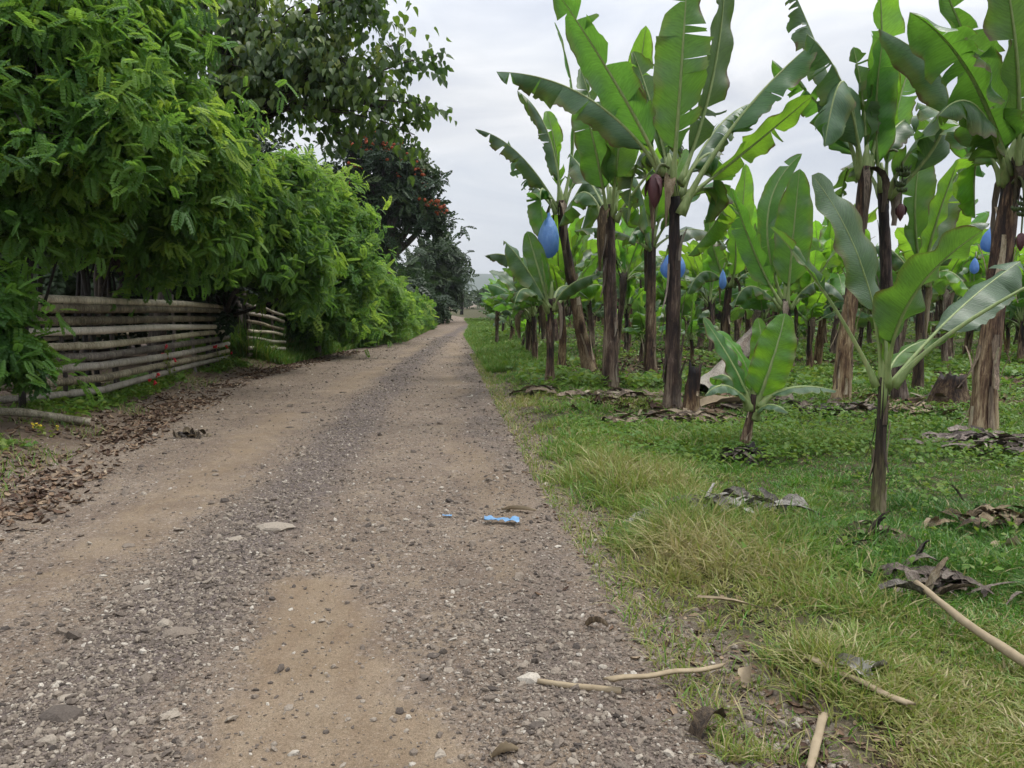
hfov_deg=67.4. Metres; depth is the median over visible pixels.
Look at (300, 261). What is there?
hedge tree
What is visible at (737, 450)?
banana litter
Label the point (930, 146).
banana plant
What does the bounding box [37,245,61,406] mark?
sapling stem
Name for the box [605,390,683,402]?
banana litter
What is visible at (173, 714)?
stone
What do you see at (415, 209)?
flowering tree
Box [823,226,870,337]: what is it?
banana plant
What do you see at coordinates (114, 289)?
sapling stem
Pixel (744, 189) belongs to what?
banana plant
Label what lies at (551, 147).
banana plant
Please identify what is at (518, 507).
dry leaf
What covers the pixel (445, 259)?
roadside tree
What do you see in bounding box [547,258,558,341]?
banana plant
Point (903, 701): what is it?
split bamboo
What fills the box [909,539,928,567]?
sheath stub
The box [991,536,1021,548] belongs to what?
dry leaf
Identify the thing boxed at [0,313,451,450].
hedge weeds
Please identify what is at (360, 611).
ground
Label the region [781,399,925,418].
banana litter
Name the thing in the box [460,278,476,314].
coconut palm
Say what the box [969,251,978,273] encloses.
fruit bag
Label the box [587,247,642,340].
banana plant
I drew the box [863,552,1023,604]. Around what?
leaf heap
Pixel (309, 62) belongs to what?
heart leaf tree
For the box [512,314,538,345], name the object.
banana plant
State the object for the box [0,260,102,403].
hedge shrub
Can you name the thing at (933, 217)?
banana plant
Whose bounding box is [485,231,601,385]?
banana plant
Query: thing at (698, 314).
banana plant
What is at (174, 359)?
flowering weed
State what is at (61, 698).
stone
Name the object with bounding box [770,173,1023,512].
banana plant
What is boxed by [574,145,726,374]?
banana plant
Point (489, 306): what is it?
banana plant
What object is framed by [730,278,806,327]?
banana plant
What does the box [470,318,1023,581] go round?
ground cover
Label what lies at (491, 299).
banana plant
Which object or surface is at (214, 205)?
hedge tree
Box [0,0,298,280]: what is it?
hedge tree
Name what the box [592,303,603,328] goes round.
banana plant
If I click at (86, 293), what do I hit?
sapling stem
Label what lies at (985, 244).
fruit bag
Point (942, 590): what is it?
sheath stub
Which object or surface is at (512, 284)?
banana plant
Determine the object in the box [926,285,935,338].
banana plant
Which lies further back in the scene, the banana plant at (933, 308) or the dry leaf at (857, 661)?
the banana plant at (933, 308)
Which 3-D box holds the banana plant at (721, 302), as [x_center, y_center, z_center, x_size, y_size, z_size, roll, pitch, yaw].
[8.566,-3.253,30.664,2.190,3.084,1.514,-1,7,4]
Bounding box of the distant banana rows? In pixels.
[479,275,1013,322]
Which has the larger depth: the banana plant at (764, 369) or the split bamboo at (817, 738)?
the banana plant at (764, 369)
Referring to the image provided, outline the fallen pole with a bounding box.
[0,408,90,425]
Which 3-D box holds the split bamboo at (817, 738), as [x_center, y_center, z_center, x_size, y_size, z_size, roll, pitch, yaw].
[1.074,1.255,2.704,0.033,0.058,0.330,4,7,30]
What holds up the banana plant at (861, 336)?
on the ground at (360, 611)
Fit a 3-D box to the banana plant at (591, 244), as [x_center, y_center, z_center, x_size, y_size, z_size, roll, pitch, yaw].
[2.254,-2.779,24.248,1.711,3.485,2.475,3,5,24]
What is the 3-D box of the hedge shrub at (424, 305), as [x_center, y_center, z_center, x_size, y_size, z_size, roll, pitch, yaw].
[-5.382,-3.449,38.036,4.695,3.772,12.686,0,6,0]
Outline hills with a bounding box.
[465,274,498,296]
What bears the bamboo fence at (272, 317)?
on the ground at (360, 611)
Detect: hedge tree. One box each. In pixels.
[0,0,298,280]
[24,41,316,376]
[137,142,372,358]
[250,143,397,357]
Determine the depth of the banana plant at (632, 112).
10.42 m
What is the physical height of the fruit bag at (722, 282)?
0.594 m
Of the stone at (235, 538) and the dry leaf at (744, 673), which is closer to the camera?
the dry leaf at (744, 673)
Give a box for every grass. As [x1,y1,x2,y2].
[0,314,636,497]
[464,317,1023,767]
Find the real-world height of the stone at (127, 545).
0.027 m
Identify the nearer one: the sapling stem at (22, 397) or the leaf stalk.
the leaf stalk
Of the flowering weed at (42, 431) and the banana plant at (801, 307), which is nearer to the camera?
the flowering weed at (42, 431)
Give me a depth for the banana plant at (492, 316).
28.63 m
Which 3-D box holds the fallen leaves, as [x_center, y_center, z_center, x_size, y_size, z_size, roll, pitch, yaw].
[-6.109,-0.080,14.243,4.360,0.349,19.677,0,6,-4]
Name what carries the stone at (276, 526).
on the ground at (360, 611)
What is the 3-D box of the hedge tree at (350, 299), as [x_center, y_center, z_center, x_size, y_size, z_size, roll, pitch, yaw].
[-5.668,-3.708,21.782,4.865,6.180,5.004,0,6,0]
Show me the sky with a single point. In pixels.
(488, 37)
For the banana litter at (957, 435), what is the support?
on the ground at (360, 611)
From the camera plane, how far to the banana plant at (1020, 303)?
18.48 m
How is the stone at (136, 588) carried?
on the ground at (360, 611)
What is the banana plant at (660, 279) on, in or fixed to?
on the ground at (360, 611)
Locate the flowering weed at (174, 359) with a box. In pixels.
[161,344,178,381]
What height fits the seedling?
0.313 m
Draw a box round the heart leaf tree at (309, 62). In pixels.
[147,0,456,371]
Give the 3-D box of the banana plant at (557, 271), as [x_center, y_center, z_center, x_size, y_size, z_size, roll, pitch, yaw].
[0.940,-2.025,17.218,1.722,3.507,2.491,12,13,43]
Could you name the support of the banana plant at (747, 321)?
on the ground at (360, 611)
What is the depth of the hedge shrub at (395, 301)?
27.29 m
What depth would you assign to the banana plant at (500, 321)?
32.41 m
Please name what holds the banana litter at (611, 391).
on the ground at (360, 611)
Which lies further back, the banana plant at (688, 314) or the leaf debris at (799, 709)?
the banana plant at (688, 314)
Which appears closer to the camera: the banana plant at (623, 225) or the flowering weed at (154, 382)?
the flowering weed at (154, 382)
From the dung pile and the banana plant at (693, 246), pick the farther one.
the banana plant at (693, 246)
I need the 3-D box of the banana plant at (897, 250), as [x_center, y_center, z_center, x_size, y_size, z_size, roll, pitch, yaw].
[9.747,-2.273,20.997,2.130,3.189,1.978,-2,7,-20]
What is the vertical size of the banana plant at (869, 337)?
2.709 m
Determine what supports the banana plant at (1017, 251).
on the ground at (360, 611)
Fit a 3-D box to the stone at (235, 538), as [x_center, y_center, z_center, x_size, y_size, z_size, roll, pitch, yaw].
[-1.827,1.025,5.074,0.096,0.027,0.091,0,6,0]
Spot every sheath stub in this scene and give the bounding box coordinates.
[868,511,888,536]
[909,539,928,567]
[919,557,948,600]
[922,584,974,605]
[949,484,964,501]
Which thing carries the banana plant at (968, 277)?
on the ground at (360, 611)
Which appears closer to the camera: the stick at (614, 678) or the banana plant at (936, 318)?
the stick at (614, 678)
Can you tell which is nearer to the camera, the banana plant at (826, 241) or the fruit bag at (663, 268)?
the fruit bag at (663, 268)
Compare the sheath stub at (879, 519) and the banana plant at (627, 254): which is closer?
the sheath stub at (879, 519)
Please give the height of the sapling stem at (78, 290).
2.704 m
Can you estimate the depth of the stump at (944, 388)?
11.11 m
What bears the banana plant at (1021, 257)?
on the ground at (360, 611)
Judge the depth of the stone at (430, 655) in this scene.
3.46 m
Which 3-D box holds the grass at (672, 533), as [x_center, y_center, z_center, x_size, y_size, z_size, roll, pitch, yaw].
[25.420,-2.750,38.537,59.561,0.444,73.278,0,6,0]
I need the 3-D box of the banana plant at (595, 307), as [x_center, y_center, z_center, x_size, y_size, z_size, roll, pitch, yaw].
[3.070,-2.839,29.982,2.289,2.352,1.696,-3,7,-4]
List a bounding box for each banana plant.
[475,22,601,372]
[479,279,511,342]
[481,294,503,329]
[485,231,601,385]
[486,268,540,349]
[486,310,514,339]
[487,257,569,351]
[489,258,545,359]
[493,309,514,335]
[497,0,816,408]
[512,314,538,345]
[521,214,617,366]
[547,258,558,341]
[559,26,683,387]
[563,218,602,304]
[567,298,603,328]
[567,306,571,327]
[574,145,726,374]
[575,222,663,354]
[576,239,601,347]
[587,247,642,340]
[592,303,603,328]
[594,253,656,351]
[616,217,663,346]
[617,309,639,344]
[622,292,683,363]
[636,281,662,335]
[637,249,666,339]
[645,276,704,337]
[656,240,704,337]
[656,255,691,324]
[656,287,697,324]
[659,294,718,360]
[664,244,743,347]
[681,239,745,352]
[683,311,690,324]
[687,164,776,359]
[691,244,727,339]
[700,286,743,330]
[703,313,835,443]
[715,303,744,311]
[723,204,757,332]
[723,243,744,341]
[728,154,854,375]
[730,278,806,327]
[766,250,869,369]
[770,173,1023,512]
[771,0,930,403]
[782,282,799,295]
[791,300,817,344]
[795,207,879,365]
[801,267,876,353]
[813,220,828,346]
[818,301,840,325]
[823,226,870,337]
[833,29,984,399]
[837,256,961,347]
[857,257,878,349]
[859,247,899,355]
[866,310,913,347]
[875,160,989,389]
[894,227,984,367]
[899,199,977,348]
[907,0,1023,431]
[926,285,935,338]
[946,201,989,359]
[953,229,989,356]
[974,310,1018,353]
[1005,261,1023,363]
[1008,252,1019,318]
[1011,290,1023,306]
[1013,245,1023,267]
[1019,247,1023,262]
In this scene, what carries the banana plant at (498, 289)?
on the ground at (360, 611)
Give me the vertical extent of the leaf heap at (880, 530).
0.182 m
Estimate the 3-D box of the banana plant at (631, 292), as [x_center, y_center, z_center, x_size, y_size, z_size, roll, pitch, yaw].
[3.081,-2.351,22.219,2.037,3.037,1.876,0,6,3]
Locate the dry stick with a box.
[537,678,620,693]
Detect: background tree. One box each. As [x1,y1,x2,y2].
[0,249,262,342]
[43,120,326,351]
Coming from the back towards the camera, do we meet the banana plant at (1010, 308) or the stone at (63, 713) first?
the banana plant at (1010, 308)
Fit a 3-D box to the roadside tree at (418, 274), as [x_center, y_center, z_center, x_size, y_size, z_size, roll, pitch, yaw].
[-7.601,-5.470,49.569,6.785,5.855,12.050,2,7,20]
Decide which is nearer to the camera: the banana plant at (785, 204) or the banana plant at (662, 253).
the banana plant at (785, 204)
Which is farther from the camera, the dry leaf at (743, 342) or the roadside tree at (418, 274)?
the roadside tree at (418, 274)
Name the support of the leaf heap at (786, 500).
on the ground at (360, 611)
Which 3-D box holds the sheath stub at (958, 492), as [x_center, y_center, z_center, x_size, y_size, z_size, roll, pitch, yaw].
[3.405,0.850,5.873,0.140,0.176,0.050,1,6,11]
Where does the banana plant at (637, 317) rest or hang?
on the ground at (360, 611)
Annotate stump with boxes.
[682,360,701,416]
[912,371,971,403]
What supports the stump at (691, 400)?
on the ground at (360, 611)
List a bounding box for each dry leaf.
[490,741,518,757]
[501,505,535,510]
[585,616,608,626]
[688,706,726,739]
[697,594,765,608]
[700,327,751,390]
[700,395,742,406]
[738,656,751,682]
[835,653,874,679]
[857,659,889,674]
[878,578,924,594]
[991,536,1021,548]
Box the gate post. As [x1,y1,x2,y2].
[234,286,251,337]
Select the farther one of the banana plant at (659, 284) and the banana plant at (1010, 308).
the banana plant at (659, 284)
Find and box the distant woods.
[457,288,603,309]
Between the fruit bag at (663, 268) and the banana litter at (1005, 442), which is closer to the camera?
the banana litter at (1005, 442)
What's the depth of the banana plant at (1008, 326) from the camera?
20.39 m
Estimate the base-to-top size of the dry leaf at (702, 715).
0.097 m
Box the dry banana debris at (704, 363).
[505,344,1023,420]
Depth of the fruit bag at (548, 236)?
15.32 m
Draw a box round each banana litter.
[509,385,599,394]
[557,386,658,398]
[602,407,743,425]
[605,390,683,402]
[701,391,874,410]
[717,441,771,464]
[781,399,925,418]
[813,401,968,417]
[902,425,1023,449]
[942,431,1023,456]
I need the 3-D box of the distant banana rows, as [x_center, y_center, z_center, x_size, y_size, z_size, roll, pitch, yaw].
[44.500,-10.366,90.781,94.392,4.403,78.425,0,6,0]
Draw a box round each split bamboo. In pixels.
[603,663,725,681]
[804,653,915,705]
[805,712,827,767]
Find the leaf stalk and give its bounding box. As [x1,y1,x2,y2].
[913,580,1023,667]
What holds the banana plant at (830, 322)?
on the ground at (360, 611)
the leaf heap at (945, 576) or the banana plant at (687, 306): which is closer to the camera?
the leaf heap at (945, 576)
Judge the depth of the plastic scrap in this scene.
5.47 m
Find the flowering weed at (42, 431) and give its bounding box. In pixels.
[31,423,58,436]
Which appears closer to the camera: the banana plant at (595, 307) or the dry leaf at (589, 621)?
the dry leaf at (589, 621)
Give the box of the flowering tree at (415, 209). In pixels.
[313,121,476,274]
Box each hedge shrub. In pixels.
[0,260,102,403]
[336,248,425,347]
[397,275,439,333]
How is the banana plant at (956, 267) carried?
on the ground at (360, 611)
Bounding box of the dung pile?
[173,427,211,438]
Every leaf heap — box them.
[623,483,823,521]
[816,520,929,553]
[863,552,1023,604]
[917,503,1023,534]
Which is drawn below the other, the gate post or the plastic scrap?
the plastic scrap
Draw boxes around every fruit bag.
[538,199,558,257]
[660,255,684,277]
[719,263,726,288]
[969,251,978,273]
[980,228,990,251]
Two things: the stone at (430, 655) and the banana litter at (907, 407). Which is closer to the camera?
the stone at (430, 655)
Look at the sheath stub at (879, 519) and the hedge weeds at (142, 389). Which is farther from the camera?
the hedge weeds at (142, 389)
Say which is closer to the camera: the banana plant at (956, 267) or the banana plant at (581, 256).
the banana plant at (956, 267)
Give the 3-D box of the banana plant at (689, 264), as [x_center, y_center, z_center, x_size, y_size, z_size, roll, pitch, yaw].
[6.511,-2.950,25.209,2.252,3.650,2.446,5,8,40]
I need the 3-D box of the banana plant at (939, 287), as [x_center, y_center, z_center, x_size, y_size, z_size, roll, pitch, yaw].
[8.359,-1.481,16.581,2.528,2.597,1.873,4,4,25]
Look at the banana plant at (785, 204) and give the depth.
15.09 m
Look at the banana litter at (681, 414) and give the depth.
9.61 m
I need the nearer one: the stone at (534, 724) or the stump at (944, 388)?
the stone at (534, 724)
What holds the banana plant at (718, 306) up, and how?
on the ground at (360, 611)
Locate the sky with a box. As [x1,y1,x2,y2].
[194,0,1023,273]
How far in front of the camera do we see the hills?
1929.22 m
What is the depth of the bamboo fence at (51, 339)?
16.21 m
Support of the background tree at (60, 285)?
on the ground at (360, 611)
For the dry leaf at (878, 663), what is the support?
on the grass at (672, 533)
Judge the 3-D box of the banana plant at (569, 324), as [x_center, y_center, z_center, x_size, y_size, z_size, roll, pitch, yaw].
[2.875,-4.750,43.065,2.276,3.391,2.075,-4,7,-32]
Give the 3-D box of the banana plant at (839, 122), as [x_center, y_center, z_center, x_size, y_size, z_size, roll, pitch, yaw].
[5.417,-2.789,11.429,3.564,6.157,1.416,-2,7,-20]
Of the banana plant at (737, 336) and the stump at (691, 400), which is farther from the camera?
the banana plant at (737, 336)
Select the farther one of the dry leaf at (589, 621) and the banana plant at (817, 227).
the banana plant at (817, 227)
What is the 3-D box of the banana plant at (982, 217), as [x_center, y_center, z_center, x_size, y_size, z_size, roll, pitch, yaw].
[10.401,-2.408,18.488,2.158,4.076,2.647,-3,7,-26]
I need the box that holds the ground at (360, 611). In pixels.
[0,301,1023,767]
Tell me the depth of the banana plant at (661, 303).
27.39 m
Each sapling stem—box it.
[18,244,36,407]
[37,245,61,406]
[71,225,116,394]
[73,250,98,388]
[81,255,91,387]
[106,268,116,383]
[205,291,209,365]
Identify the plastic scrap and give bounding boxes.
[484,515,518,521]
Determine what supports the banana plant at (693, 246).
on the ground at (360, 611)
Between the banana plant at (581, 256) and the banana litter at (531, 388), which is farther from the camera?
the banana plant at (581, 256)
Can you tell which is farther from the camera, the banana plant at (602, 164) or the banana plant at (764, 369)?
the banana plant at (602, 164)
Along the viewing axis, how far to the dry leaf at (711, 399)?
10.97 m
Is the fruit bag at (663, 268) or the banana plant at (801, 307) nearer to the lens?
the fruit bag at (663, 268)
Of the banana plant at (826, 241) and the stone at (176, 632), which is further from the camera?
the banana plant at (826, 241)
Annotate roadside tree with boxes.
[391,256,461,324]
[395,231,479,322]
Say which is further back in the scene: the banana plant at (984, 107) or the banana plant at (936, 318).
the banana plant at (936, 318)
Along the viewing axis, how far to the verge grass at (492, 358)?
19.28 m
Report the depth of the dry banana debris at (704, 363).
18.04 m
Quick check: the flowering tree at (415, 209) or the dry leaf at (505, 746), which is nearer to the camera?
the dry leaf at (505, 746)
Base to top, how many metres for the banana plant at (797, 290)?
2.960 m
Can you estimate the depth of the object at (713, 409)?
11.12 m
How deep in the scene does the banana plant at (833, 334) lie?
20.24 m
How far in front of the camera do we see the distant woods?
142.50 m
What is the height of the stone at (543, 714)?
0.022 m
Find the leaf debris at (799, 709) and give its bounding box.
[463,351,961,767]
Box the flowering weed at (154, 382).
[148,373,164,393]
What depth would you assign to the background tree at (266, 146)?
21.17 m
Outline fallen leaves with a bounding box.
[0,350,363,552]
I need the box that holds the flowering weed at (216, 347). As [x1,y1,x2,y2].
[213,345,232,365]
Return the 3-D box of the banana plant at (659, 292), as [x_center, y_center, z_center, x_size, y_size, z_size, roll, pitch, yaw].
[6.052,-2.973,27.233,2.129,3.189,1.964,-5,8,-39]
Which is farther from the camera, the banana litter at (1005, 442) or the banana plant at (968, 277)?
the banana plant at (968, 277)
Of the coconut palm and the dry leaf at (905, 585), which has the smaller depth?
the dry leaf at (905, 585)
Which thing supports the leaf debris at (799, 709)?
on the ground at (360, 611)
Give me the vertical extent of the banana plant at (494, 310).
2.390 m
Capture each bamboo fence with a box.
[0,288,229,403]
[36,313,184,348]
[245,302,285,357]
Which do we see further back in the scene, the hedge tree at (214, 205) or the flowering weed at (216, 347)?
the flowering weed at (216, 347)
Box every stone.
[39,704,83,722]
[57,693,78,701]
[122,543,134,547]
[131,584,150,591]
[160,710,180,718]
[161,626,197,637]
[228,536,243,541]
[256,521,294,531]
[427,652,439,657]
[529,721,543,728]
[537,711,559,717]
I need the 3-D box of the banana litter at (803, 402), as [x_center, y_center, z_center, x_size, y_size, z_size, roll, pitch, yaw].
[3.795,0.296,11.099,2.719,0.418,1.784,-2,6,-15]
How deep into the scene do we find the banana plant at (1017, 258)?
22.04 m
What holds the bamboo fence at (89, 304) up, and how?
on the ground at (360, 611)
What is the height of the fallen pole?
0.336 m
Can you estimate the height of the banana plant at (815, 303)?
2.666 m
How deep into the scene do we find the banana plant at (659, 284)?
33.33 m
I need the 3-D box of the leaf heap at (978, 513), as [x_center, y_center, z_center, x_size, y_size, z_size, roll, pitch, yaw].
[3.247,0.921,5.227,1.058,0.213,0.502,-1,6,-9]
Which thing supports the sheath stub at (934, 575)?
on the ground at (360, 611)
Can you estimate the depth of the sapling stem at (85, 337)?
11.53 m
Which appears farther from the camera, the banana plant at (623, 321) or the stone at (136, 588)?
the banana plant at (623, 321)
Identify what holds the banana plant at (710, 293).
on the ground at (360, 611)
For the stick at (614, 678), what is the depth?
3.18 m
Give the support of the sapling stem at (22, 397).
on the ground at (360, 611)
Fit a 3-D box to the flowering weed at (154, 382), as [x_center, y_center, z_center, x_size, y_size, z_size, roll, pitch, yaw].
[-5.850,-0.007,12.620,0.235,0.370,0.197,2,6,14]
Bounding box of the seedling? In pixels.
[997,478,1023,510]

